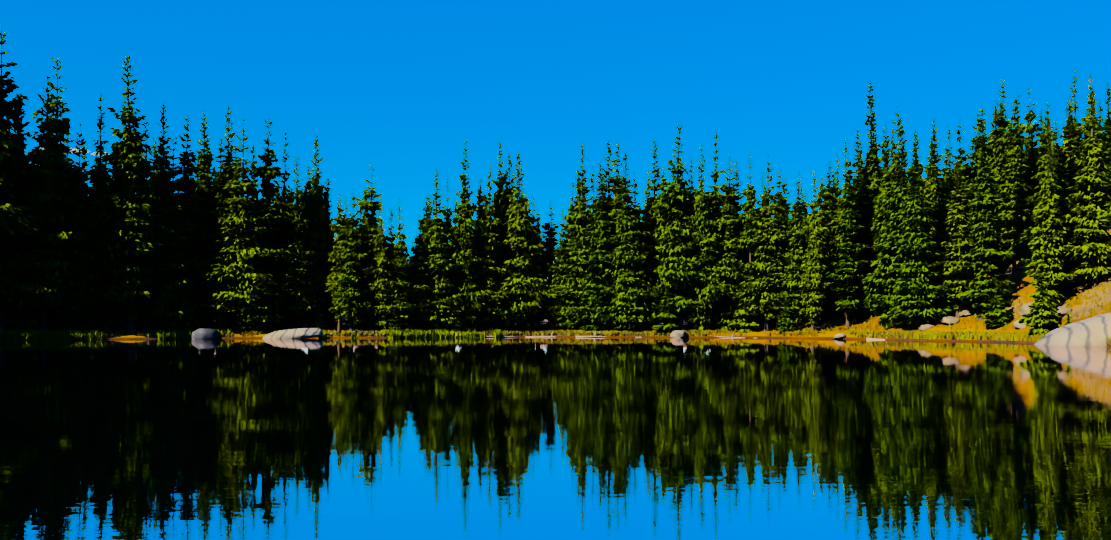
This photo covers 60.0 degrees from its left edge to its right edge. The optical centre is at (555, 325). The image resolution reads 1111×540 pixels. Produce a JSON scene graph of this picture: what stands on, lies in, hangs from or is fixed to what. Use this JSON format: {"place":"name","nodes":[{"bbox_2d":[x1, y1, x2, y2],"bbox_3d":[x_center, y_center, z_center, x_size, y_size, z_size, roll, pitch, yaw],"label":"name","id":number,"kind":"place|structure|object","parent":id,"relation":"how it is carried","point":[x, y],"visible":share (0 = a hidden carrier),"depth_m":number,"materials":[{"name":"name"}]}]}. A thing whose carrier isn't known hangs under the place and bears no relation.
{"place":"outdoors","nodes":[
{"label":"outdoors","id":0,"kind":"place"},
{"bbox_2d":[0,337,1110,539],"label":"lake water","id":1,"kind":"structure","parent":0,"point":[568,438],"depth_m":11.49,"materials":[{"name":"liquid"}]},
{"bbox_2d":[0,0,1110,261],"label":"sky","id":2,"kind":"structure","parent":0,"point":[400,86],"materials":[{"name":"blue"}]},
{"bbox_2d":[5,169,1110,345],"bbox_3d":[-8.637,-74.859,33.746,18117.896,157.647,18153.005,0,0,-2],"label":"ground","id":3,"kind":"structure","parent":0,"point":[1021,285],"depth_m":91.49,"materials":[{"name":"soil"}]},
{"bbox_2d":[0,91,42,306],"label":"conifer tree","id":4,"kind":"object","parent":3,"relation":"on","point":[3,298],"visible":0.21,"depth_m":89.57,"materials":[{"name":"green plant"}]},
{"bbox_2d":[0,76,43,275],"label":"conifer tree","id":5,"kind":"object","parent":3,"relation":"on","point":[11,210],"visible":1,"depth_m":88.39,"materials":[{"name":"green plant"}]},
{"bbox_2d":[0,25,44,330],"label":"conifer tree","id":6,"kind":"object","parent":3,"relation":"on","point":[6,110],"visible":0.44,"depth_m":90.44,"materials":[{"name":"green plant"}]},
{"bbox_2d":[0,92,52,330],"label":"conifer tree","id":7,"kind":"object","parent":3,"relation":"on","point":[19,316],"visible":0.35,"depth_m":91.21,"materials":[{"name":"green plant"}]},
{"bbox_2d":[1,75,90,329],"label":"conifer tree","id":8,"kind":"object","parent":3,"relation":"on","point":[46,188],"visible":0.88,"depth_m":91.70,"materials":[{"name":"green plant"}]},
{"bbox_2d":[30,56,101,329],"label":"conifer tree","id":9,"kind":"object","parent":3,"relation":"on","point":[62,127],"visible":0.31,"depth_m":95.14,"materials":[{"name":"green plant"}]},
{"bbox_2d":[47,123,110,329],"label":"conifer tree","id":10,"kind":"object","parent":3,"relation":"on","point":[83,220],"visible":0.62,"depth_m":94.33,"materials":[{"name":"green plant"}]},
{"bbox_2d":[83,92,124,330],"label":"conifer tree","id":11,"kind":"object","parent":3,"relation":"on","point":[99,191],"visible":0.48,"depth_m":96.32,"materials":[{"name":"green plant"}]},
{"bbox_2d":[92,151,138,329],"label":"conifer tree","id":12,"kind":"object","parent":3,"relation":"on","point":[117,311],"visible":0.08,"depth_m":97.84,"materials":[{"name":"green plant"}]},
{"bbox_2d":[86,54,162,330],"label":"conifer tree","id":13,"kind":"object","parent":3,"relation":"on","point":[125,158],"visible":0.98,"depth_m":95.88,"materials":[{"name":"green plant"}]},
{"bbox_2d":[132,120,165,330],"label":"conifer tree","id":14,"kind":"object","parent":3,"relation":"on","point":[147,186],"visible":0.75,"depth_m":97.20,"materials":[{"name":"green plant"}]},
{"bbox_2d":[135,102,199,330],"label":"conifer tree","id":15,"kind":"object","parent":3,"relation":"on","point":[168,207],"visible":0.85,"depth_m":98.56,"materials":[{"name":"green plant"}]},
{"bbox_2d":[145,132,198,295],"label":"conifer tree","id":16,"kind":"object","parent":3,"relation":"on","point":[179,255],"visible":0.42,"depth_m":99.71,"materials":[{"name":"green plant"}]},
{"bbox_2d":[174,277,202,330],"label":"conifer tree","id":17,"kind":"object","parent":3,"relation":"on","point":[192,324],"visible":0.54,"depth_m":99.62,"materials":[{"name":"green plant"}]},
{"bbox_2d":[175,114,212,312],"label":"conifer tree","id":18,"kind":"object","parent":3,"relation":"on","point":[188,194],"visible":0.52,"depth_m":101.35,"materials":[{"name":"green plant"}]},
{"bbox_2d":[178,111,216,327],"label":"conifer tree","id":19,"kind":"object","parent":3,"relation":"on","point":[208,195],"visible":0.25,"depth_m":105.22,"materials":[{"name":"green plant"}]},
{"bbox_2d":[191,328,219,338],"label":"dark boulder","id":20,"kind":"object","parent":3,"relation":"on","point":[204,333],"visible":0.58,"depth_m":97.11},
{"bbox_2d":[187,139,239,330],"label":"conifer tree","id":21,"kind":"object","parent":3,"relation":"on","point":[219,212],"visible":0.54,"depth_m":101.87,"materials":[{"name":"green plant"}]},
{"bbox_2d":[196,105,246,330],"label":"conifer tree","id":22,"kind":"object","parent":3,"relation":"on","point":[225,323],"visible":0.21,"depth_m":102.77,"materials":[{"name":"green plant"}]},
{"bbox_2d":[202,118,277,331],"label":"conifer tree","id":23,"kind":"object","parent":3,"relation":"on","point":[237,206],"visible":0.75,"depth_m":101.37,"materials":[{"name":"green plant"}]},
{"bbox_2d":[226,144,287,330],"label":"conifer tree","id":24,"kind":"object","parent":3,"relation":"on","point":[264,320],"visible":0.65,"depth_m":102.32,"materials":[{"name":"green plant"}]},
{"bbox_2d":[249,115,307,330],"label":"conifer tree","id":25,"kind":"object","parent":3,"relation":"on","point":[273,213],"visible":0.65,"depth_m":104.30,"materials":[{"name":"green plant"}]},
{"bbox_2d":[271,132,295,329],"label":"conifer tree","id":26,"kind":"object","parent":3,"relation":"on","point":[284,197],"visible":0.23,"depth_m":106.29,"materials":[{"name":"green plant"}]},
{"bbox_2d":[262,328,322,338],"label":"flat boulder","id":27,"kind":"object","parent":3,"relation":"on","point":[298,333],"visible":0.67,"depth_m":98.05,"materials":[{"name":"stone"}]},
{"bbox_2d":[271,154,318,327],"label":"conifer tree","id":28,"kind":"object","parent":3,"relation":"on","point":[297,224],"visible":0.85,"depth_m":104.74,"materials":[{"name":"green plant"}]},
{"bbox_2d":[282,133,337,327],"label":"conifer tree","id":29,"kind":"object","parent":3,"relation":"on","point":[314,204],"visible":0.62,"depth_m":107.24,"materials":[{"name":"green plant"}]},
{"bbox_2d":[314,177,341,330],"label":"conifer tree","id":30,"kind":"object","parent":3,"relation":"on","point":[328,316],"visible":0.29,"depth_m":108.33,"materials":[{"name":"green plant"}]},
{"bbox_2d":[323,192,364,330],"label":"conifer tree","id":31,"kind":"object","parent":3,"relation":"on","point":[337,229],"visible":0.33,"depth_m":105.84,"materials":[{"name":"green plant"}]},
{"bbox_2d":[328,186,372,330],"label":"conifer tree","id":32,"kind":"object","parent":3,"relation":"on","point":[350,310],"visible":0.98,"depth_m":104.28,"materials":[{"name":"green plant"}]},
{"bbox_2d":[351,192,379,330],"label":"conifer tree","id":33,"kind":"object","parent":3,"relation":"on","point":[360,212],"visible":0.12,"depth_m":107.57,"materials":[{"name":"green plant"}]},
{"bbox_2d":[355,162,400,329],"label":"conifer tree","id":34,"kind":"object","parent":3,"relation":"on","point":[371,230],"visible":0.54,"depth_m":106.40,"materials":[{"name":"green plant"}]},
{"bbox_2d":[365,190,399,329],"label":"conifer tree","id":35,"kind":"object","parent":3,"relation":"on","point":[381,259],"visible":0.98,"depth_m":105.29,"materials":[{"name":"green plant"}]},
{"bbox_2d":[367,207,416,330],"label":"conifer tree","id":36,"kind":"object","parent":3,"relation":"on","point":[389,251],"visible":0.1,"depth_m":108.52,"materials":[{"name":"green plant"}]},
{"bbox_2d":[383,197,415,330],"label":"conifer tree","id":37,"kind":"object","parent":3,"relation":"on","point":[401,265],"visible":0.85,"depth_m":106.13,"materials":[{"name":"green plant"}]},
{"bbox_2d":[406,210,433,329],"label":"conifer tree","id":38,"kind":"object","parent":3,"relation":"on","point":[419,279],"visible":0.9,"depth_m":107.93,"materials":[{"name":"green plant"}]},
{"bbox_2d":[414,169,465,330],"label":"conifer tree","id":39,"kind":"object","parent":3,"relation":"on","point":[441,286],"visible":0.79,"depth_m":108.61,"materials":[{"name":"green plant"}]},
{"bbox_2d":[442,177,458,329],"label":"conifer tree","id":40,"kind":"object","parent":3,"relation":"on","point":[446,217],"visible":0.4,"depth_m":111.25,"materials":[{"name":"green plant"}]},
{"bbox_2d":[445,138,494,330],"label":"conifer tree","id":41,"kind":"object","parent":3,"relation":"on","point":[465,249],"visible":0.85,"depth_m":109.95,"materials":[{"name":"green plant"}]},
{"bbox_2d":[470,163,510,331],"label":"conifer tree","id":42,"kind":"object","parent":3,"relation":"on","point":[488,245],"visible":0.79,"depth_m":111.22,"materials":[{"name":"green plant"}]},
{"bbox_2d":[487,137,511,329],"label":"conifer tree","id":43,"kind":"object","parent":3,"relation":"on","point":[499,200],"visible":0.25,"depth_m":114.81,"materials":[{"name":"green plant"}]},
{"bbox_2d":[482,152,541,329],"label":"conifer tree","id":44,"kind":"object","parent":3,"relation":"on","point":[507,315],"visible":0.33,"depth_m":112.69,"materials":[{"name":"green plant"}]},
{"bbox_2d":[498,153,561,330],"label":"conifer tree","id":45,"kind":"object","parent":3,"relation":"on","point":[516,281],"visible":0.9,"depth_m":111.80,"materials":[{"name":"green plant"}]},
{"bbox_2d":[523,194,550,329],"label":"conifer tree","id":46,"kind":"object","parent":3,"relation":"on","point":[537,270],"visible":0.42,"depth_m":112.86,"materials":[{"name":"green plant"}]},
{"bbox_2d":[538,199,559,319],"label":"conifer tree","id":47,"kind":"object","parent":3,"relation":"on","point":[550,244],"visible":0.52,"depth_m":115.53,"materials":[{"name":"green plant"}]},
{"bbox_2d":[0,240,1110,343],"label":"shore grass","id":48,"kind":"structure","parent":3,"relation":"on","point":[55,334],"depth_m":96.53,"materials":[{"name":"plant"}]},
{"bbox_2d":[541,207,576,330],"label":"conifer tree","id":49,"kind":"object","parent":3,"relation":"on","point":[561,266],"visible":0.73,"depth_m":112.62,"materials":[{"name":"green plant"}]},
{"bbox_2d":[551,180,585,329],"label":"conifer tree","id":50,"kind":"object","parent":3,"relation":"on","point":[569,245],"visible":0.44,"depth_m":112.75,"materials":[{"name":"green plant"}]},
{"bbox_2d":[552,141,597,330],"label":"conifer tree","id":51,"kind":"object","parent":3,"relation":"on","point":[583,222],"visible":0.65,"depth_m":112.24,"materials":[{"name":"green plant"}]},
{"bbox_2d":[569,160,617,330],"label":"conifer tree","id":52,"kind":"object","parent":3,"relation":"on","point":[596,239],"visible":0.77,"depth_m":111.21,"materials":[{"name":"green plant"}]},
{"bbox_2d":[579,139,630,330],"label":"conifer tree","id":53,"kind":"object","parent":3,"relation":"on","point":[608,292],"visible":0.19,"depth_m":112.13,"materials":[{"name":"green plant"}]},
{"bbox_2d":[592,142,629,313],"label":"conifer tree","id":54,"kind":"object","parent":3,"relation":"on","point":[614,203],"visible":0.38,"depth_m":111.91,"materials":[{"name":"green plant"}]},
{"bbox_2d":[602,151,658,329],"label":"conifer tree","id":55,"kind":"object","parent":3,"relation":"on","point":[621,253],"visible":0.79,"depth_m":109.69,"materials":[{"name":"green plant"}]},
{"bbox_2d":[614,171,662,329],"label":"conifer tree","id":56,"kind":"object","parent":3,"relation":"on","point":[640,239],"visible":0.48,"depth_m":110.05,"materials":[{"name":"green plant"}]},
{"bbox_2d":[632,137,685,330],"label":"conifer tree","id":57,"kind":"object","parent":3,"relation":"on","point":[653,229],"visible":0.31,"depth_m":111.68,"materials":[{"name":"green plant"}]},
{"bbox_2d":[651,282,679,335],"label":"conifer tree","id":58,"kind":"object","parent":3,"relation":"on","point":[666,316],"visible":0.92,"depth_m":108.07,"materials":[{"name":"green plant"}]},
{"bbox_2d":[651,167,683,328],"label":"conifer tree","id":59,"kind":"object","parent":3,"relation":"on","point":[663,170],"visible":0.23,"depth_m":111.13,"materials":[{"name":"green plant"}]},
{"bbox_2d":[650,120,703,329],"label":"conifer tree","id":60,"kind":"object","parent":3,"relation":"on","point":[675,201],"visible":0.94,"depth_m":108.70,"materials":[{"name":"green plant"}]},
{"bbox_2d":[679,157,713,330],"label":"conifer tree","id":61,"kind":"object","parent":3,"relation":"on","point":[691,196],"visible":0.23,"depth_m":109.83,"materials":[{"name":"green plant"}]},
{"bbox_2d":[677,143,733,330],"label":"conifer tree","id":62,"kind":"object","parent":3,"relation":"on","point":[702,208],"visible":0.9,"depth_m":108.32,"materials":[{"name":"green plant"}]},
{"bbox_2d":[710,274,736,330],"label":"conifer tree","id":63,"kind":"object","parent":3,"relation":"on","point":[722,322],"visible":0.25,"depth_m":109.04,"materials":[{"name":"green plant"}]},
{"bbox_2d":[701,130,746,329],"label":"conifer tree","id":64,"kind":"object","parent":3,"relation":"on","point":[716,202],"visible":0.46,"depth_m":109.44,"materials":[{"name":"green plant"}]},
{"bbox_2d":[709,152,752,330],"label":"conifer tree","id":65,"kind":"object","parent":3,"relation":"on","point":[728,209],"visible":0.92,"depth_m":108.79,"materials":[{"name":"green plant"}]},
{"bbox_2d":[728,160,757,318],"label":"conifer tree","id":66,"kind":"object","parent":3,"relation":"on","point":[744,256],"visible":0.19,"depth_m":113.32,"materials":[{"name":"green plant"}]},
{"bbox_2d":[727,279,758,332],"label":"conifer tree","id":67,"kind":"object","parent":3,"relation":"on","point":[741,322],"visible":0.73,"depth_m":107.60,"materials":[{"name":"green plant"}]},
{"bbox_2d":[733,153,763,329],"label":"conifer tree","id":68,"kind":"object","parent":3,"relation":"on","point":[749,206],"visible":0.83,"depth_m":107.60,"materials":[{"name":"green plant"}]},
{"bbox_2d":[735,154,789,330],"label":"conifer tree","id":69,"kind":"object","parent":3,"relation":"on","point":[759,305],"visible":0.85,"depth_m":106.30,"materials":[{"name":"green plant"}]},
{"bbox_2d":[756,167,791,330],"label":"conifer tree","id":70,"kind":"object","parent":3,"relation":"on","point":[779,202],"visible":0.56,"depth_m":106.20,"materials":[{"name":"green plant"}]},
{"bbox_2d":[775,294,797,333],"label":"conifer tree","id":71,"kind":"object","parent":3,"relation":"on","point":[786,323],"visible":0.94,"depth_m":102.89,"materials":[{"name":"green plant"}]},
{"bbox_2d":[779,170,807,330],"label":"conifer tree","id":72,"kind":"object","parent":3,"relation":"on","point":[798,222],"visible":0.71,"depth_m":103.15,"materials":[{"name":"green plant"}]},
{"bbox_2d":[799,167,834,331],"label":"conifer tree","id":73,"kind":"object","parent":3,"relation":"on","point":[813,276],"visible":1,"depth_m":100.44,"materials":[{"name":"green plant"}]},
{"bbox_2d":[805,183,832,319],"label":"conifer tree","id":74,"kind":"object","parent":3,"relation":"on","point":[825,244],"visible":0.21,"depth_m":109.20,"materials":[{"name":"green plant"}]},
{"bbox_2d":[817,159,840,254],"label":"conifer tree","id":75,"kind":"object","parent":3,"relation":"on","point":[832,207],"visible":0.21,"depth_m":122.22,"materials":[{"name":"green plant"}]},
{"bbox_2d":[821,138,853,317],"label":"conifer tree","id":76,"kind":"object","parent":3,"relation":"on","point":[836,239],"visible":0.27,"depth_m":107.98,"materials":[{"name":"green plant"}]},
{"bbox_2d":[823,160,871,326],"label":"conifer tree","id":77,"kind":"object","parent":3,"relation":"on","point":[849,251],"visible":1,"depth_m":100.80,"materials":[{"name":"green plant"}]},
{"bbox_2d":[838,130,874,320],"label":"conifer tree","id":78,"kind":"object","parent":3,"relation":"on","point":[863,234],"visible":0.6,"depth_m":103.01,"materials":[{"name":"green plant"}]},
{"bbox_2d":[859,80,882,315],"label":"conifer tree","id":79,"kind":"object","parent":3,"relation":"on","point":[871,170],"visible":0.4,"depth_m":104.31,"materials":[{"name":"green plant"}]},
{"bbox_2d":[868,122,892,323],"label":"conifer tree","id":80,"kind":"object","parent":3,"relation":"on","point":[877,216],"visible":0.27,"depth_m":96.92,"materials":[{"name":"green plant"}]},
{"bbox_2d":[861,122,917,315],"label":"conifer tree","id":81,"kind":"object","parent":3,"relation":"on","point":[894,213],"visible":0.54,"depth_m":94.30,"materials":[{"name":"green plant"}]},
{"bbox_2d":[867,103,929,294],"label":"conifer tree","id":82,"kind":"object","parent":3,"relation":"on","point":[889,173],"visible":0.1,"depth_m":95.72,"materials":[{"name":"green plant"}]},
{"bbox_2d":[888,131,954,328],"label":"conifer tree","id":83,"kind":"object","parent":3,"relation":"on","point":[919,295],"visible":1,"depth_m":88.43,"materials":[{"name":"green plant"}]},
{"bbox_2d":[894,136,949,302],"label":"conifer tree","id":84,"kind":"object","parent":3,"relation":"on","point":[930,179],"visible":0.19,"depth_m":94.06,"materials":[{"name":"green plant"}]},
{"bbox_2d":[918,118,952,303],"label":"conifer tree","id":85,"kind":"object","parent":3,"relation":"on","point":[941,215],"visible":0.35,"depth_m":94.07,"materials":[{"name":"green plant"}]},
{"bbox_2d":[934,159,977,317],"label":"conifer tree","id":86,"kind":"object","parent":3,"relation":"on","point":[955,271],"visible":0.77,"depth_m":87.28,"materials":[{"name":"green plant"}]},
{"bbox_2d":[945,118,976,261],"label":"conifer tree","id":87,"kind":"object","parent":3,"relation":"on","point":[966,169],"visible":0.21,"depth_m":98.38,"materials":[{"name":"green plant"}]},
{"bbox_2d":[968,112,987,182],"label":"conifer tree","id":88,"kind":"object","parent":3,"relation":"on","point":[974,142],"visible":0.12,"depth_m":107.21,"materials":[{"name":"green plant"}]},
{"bbox_2d":[959,105,1015,319],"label":"conifer tree","id":89,"kind":"object","parent":3,"relation":"on","point":[984,212],"visible":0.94,"depth_m":84.61,"materials":[{"name":"green plant"}]},
{"bbox_2d":[968,99,1017,269],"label":"conifer tree","id":90,"kind":"object","parent":3,"relation":"on","point":[994,173],"visible":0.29,"depth_m":95.08,"materials":[{"name":"green plant"}]},
{"bbox_2d":[982,282,1014,327],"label":"conifer tree","id":91,"kind":"object","parent":3,"relation":"on","point":[999,316],"visible":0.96,"depth_m":81.25,"materials":[{"name":"green plant"}]},
{"bbox_2d":[977,77,1025,268],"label":"conifer tree","id":92,"kind":"object","parent":3,"relation":"on","point":[1004,124],"visible":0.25,"depth_m":94.96,"materials":[{"name":"green plant"}]},
{"bbox_2d":[994,97,1032,272],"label":"conifer tree","id":93,"kind":"object","parent":3,"relation":"on","point":[1014,206],"visible":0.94,"depth_m":91.85,"materials":[{"name":"green plant"}]},
{"bbox_2d":[1021,113,1040,249],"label":"conifer tree","id":94,"kind":"object","parent":3,"relation":"on","point":[1029,145],"visible":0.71,"depth_m":95.72,"materials":[{"name":"green plant"}]},
{"bbox_2d":[1019,86,1045,247],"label":"conifer tree","id":95,"kind":"object","parent":3,"relation":"on","point":[1036,127],"visible":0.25,"depth_m":96.27,"materials":[{"name":"green plant"}]},
{"bbox_2d":[1018,269,1062,335],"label":"conifer tree","id":96,"kind":"object","parent":3,"relation":"on","point":[1040,321],"visible":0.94,"depth_m":73.35,"materials":[{"name":"green plant"}]},
{"bbox_2d":[1024,100,1071,250],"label":"conifer tree","id":97,"kind":"object","parent":3,"relation":"on","point":[1042,172],"visible":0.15,"depth_m":81.88,"materials":[{"name":"green plant"}]},
{"bbox_2d":[1021,119,1078,293],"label":"conifer tree","id":98,"kind":"object","parent":3,"relation":"on","point":[1066,205],"visible":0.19,"depth_m":79.29,"materials":[{"name":"green plant"}]},
{"bbox_2d":[1016,110,1084,266],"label":"conifer tree","id":99,"kind":"object","parent":3,"relation":"on","point":[1073,174],"visible":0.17,"depth_m":82.62,"materials":[{"name":"green plant"}]},
{"bbox_2d":[1025,122,1080,308],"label":"conifer tree","id":100,"kind":"object","parent":3,"relation":"on","point":[1050,259],"visible":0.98,"depth_m":77.05,"materials":[{"name":"green plant"}]},
{"bbox_2d":[1034,312,1110,345],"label":"granite slab","id":101,"kind":"structure","parent":3,"relation":"on","point":[1094,331],"depth_m":63.98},
{"bbox_2d":[1057,94,1089,218],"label":"conifer tree","id":102,"kind":"object","parent":3,"relation":"on","point":[1065,142],"visible":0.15,"depth_m":82.82,"materials":[{"name":"green plant"}]},
{"bbox_2d":[1060,66,1086,160],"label":"conifer tree","id":103,"kind":"object","parent":3,"relation":"on","point":[1074,104],"visible":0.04,"depth_m":86.52,"materials":[{"name":"green plant"}]},
{"bbox_2d":[1054,72,1110,288],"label":"conifer tree","id":104,"kind":"object","parent":3,"relation":"on","point":[1092,234],"visible":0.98,"depth_m":75.86,"materials":[{"name":"green plant"}]},
{"bbox_2d":[1097,98,1110,207],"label":"conifer tree","id":105,"kind":"object","parent":3,"relation":"on","point":[1104,138],"visible":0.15,"depth_m":91.85,"materials":[{"name":"green plant"}]},
{"bbox_2d":[1101,81,1110,192],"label":"conifer tree","id":106,"kind":"object","parent":3,"relation":"on","point":[1107,124],"visible":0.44,"depth_m":97.31,"materials":[{"name":"green plant"}]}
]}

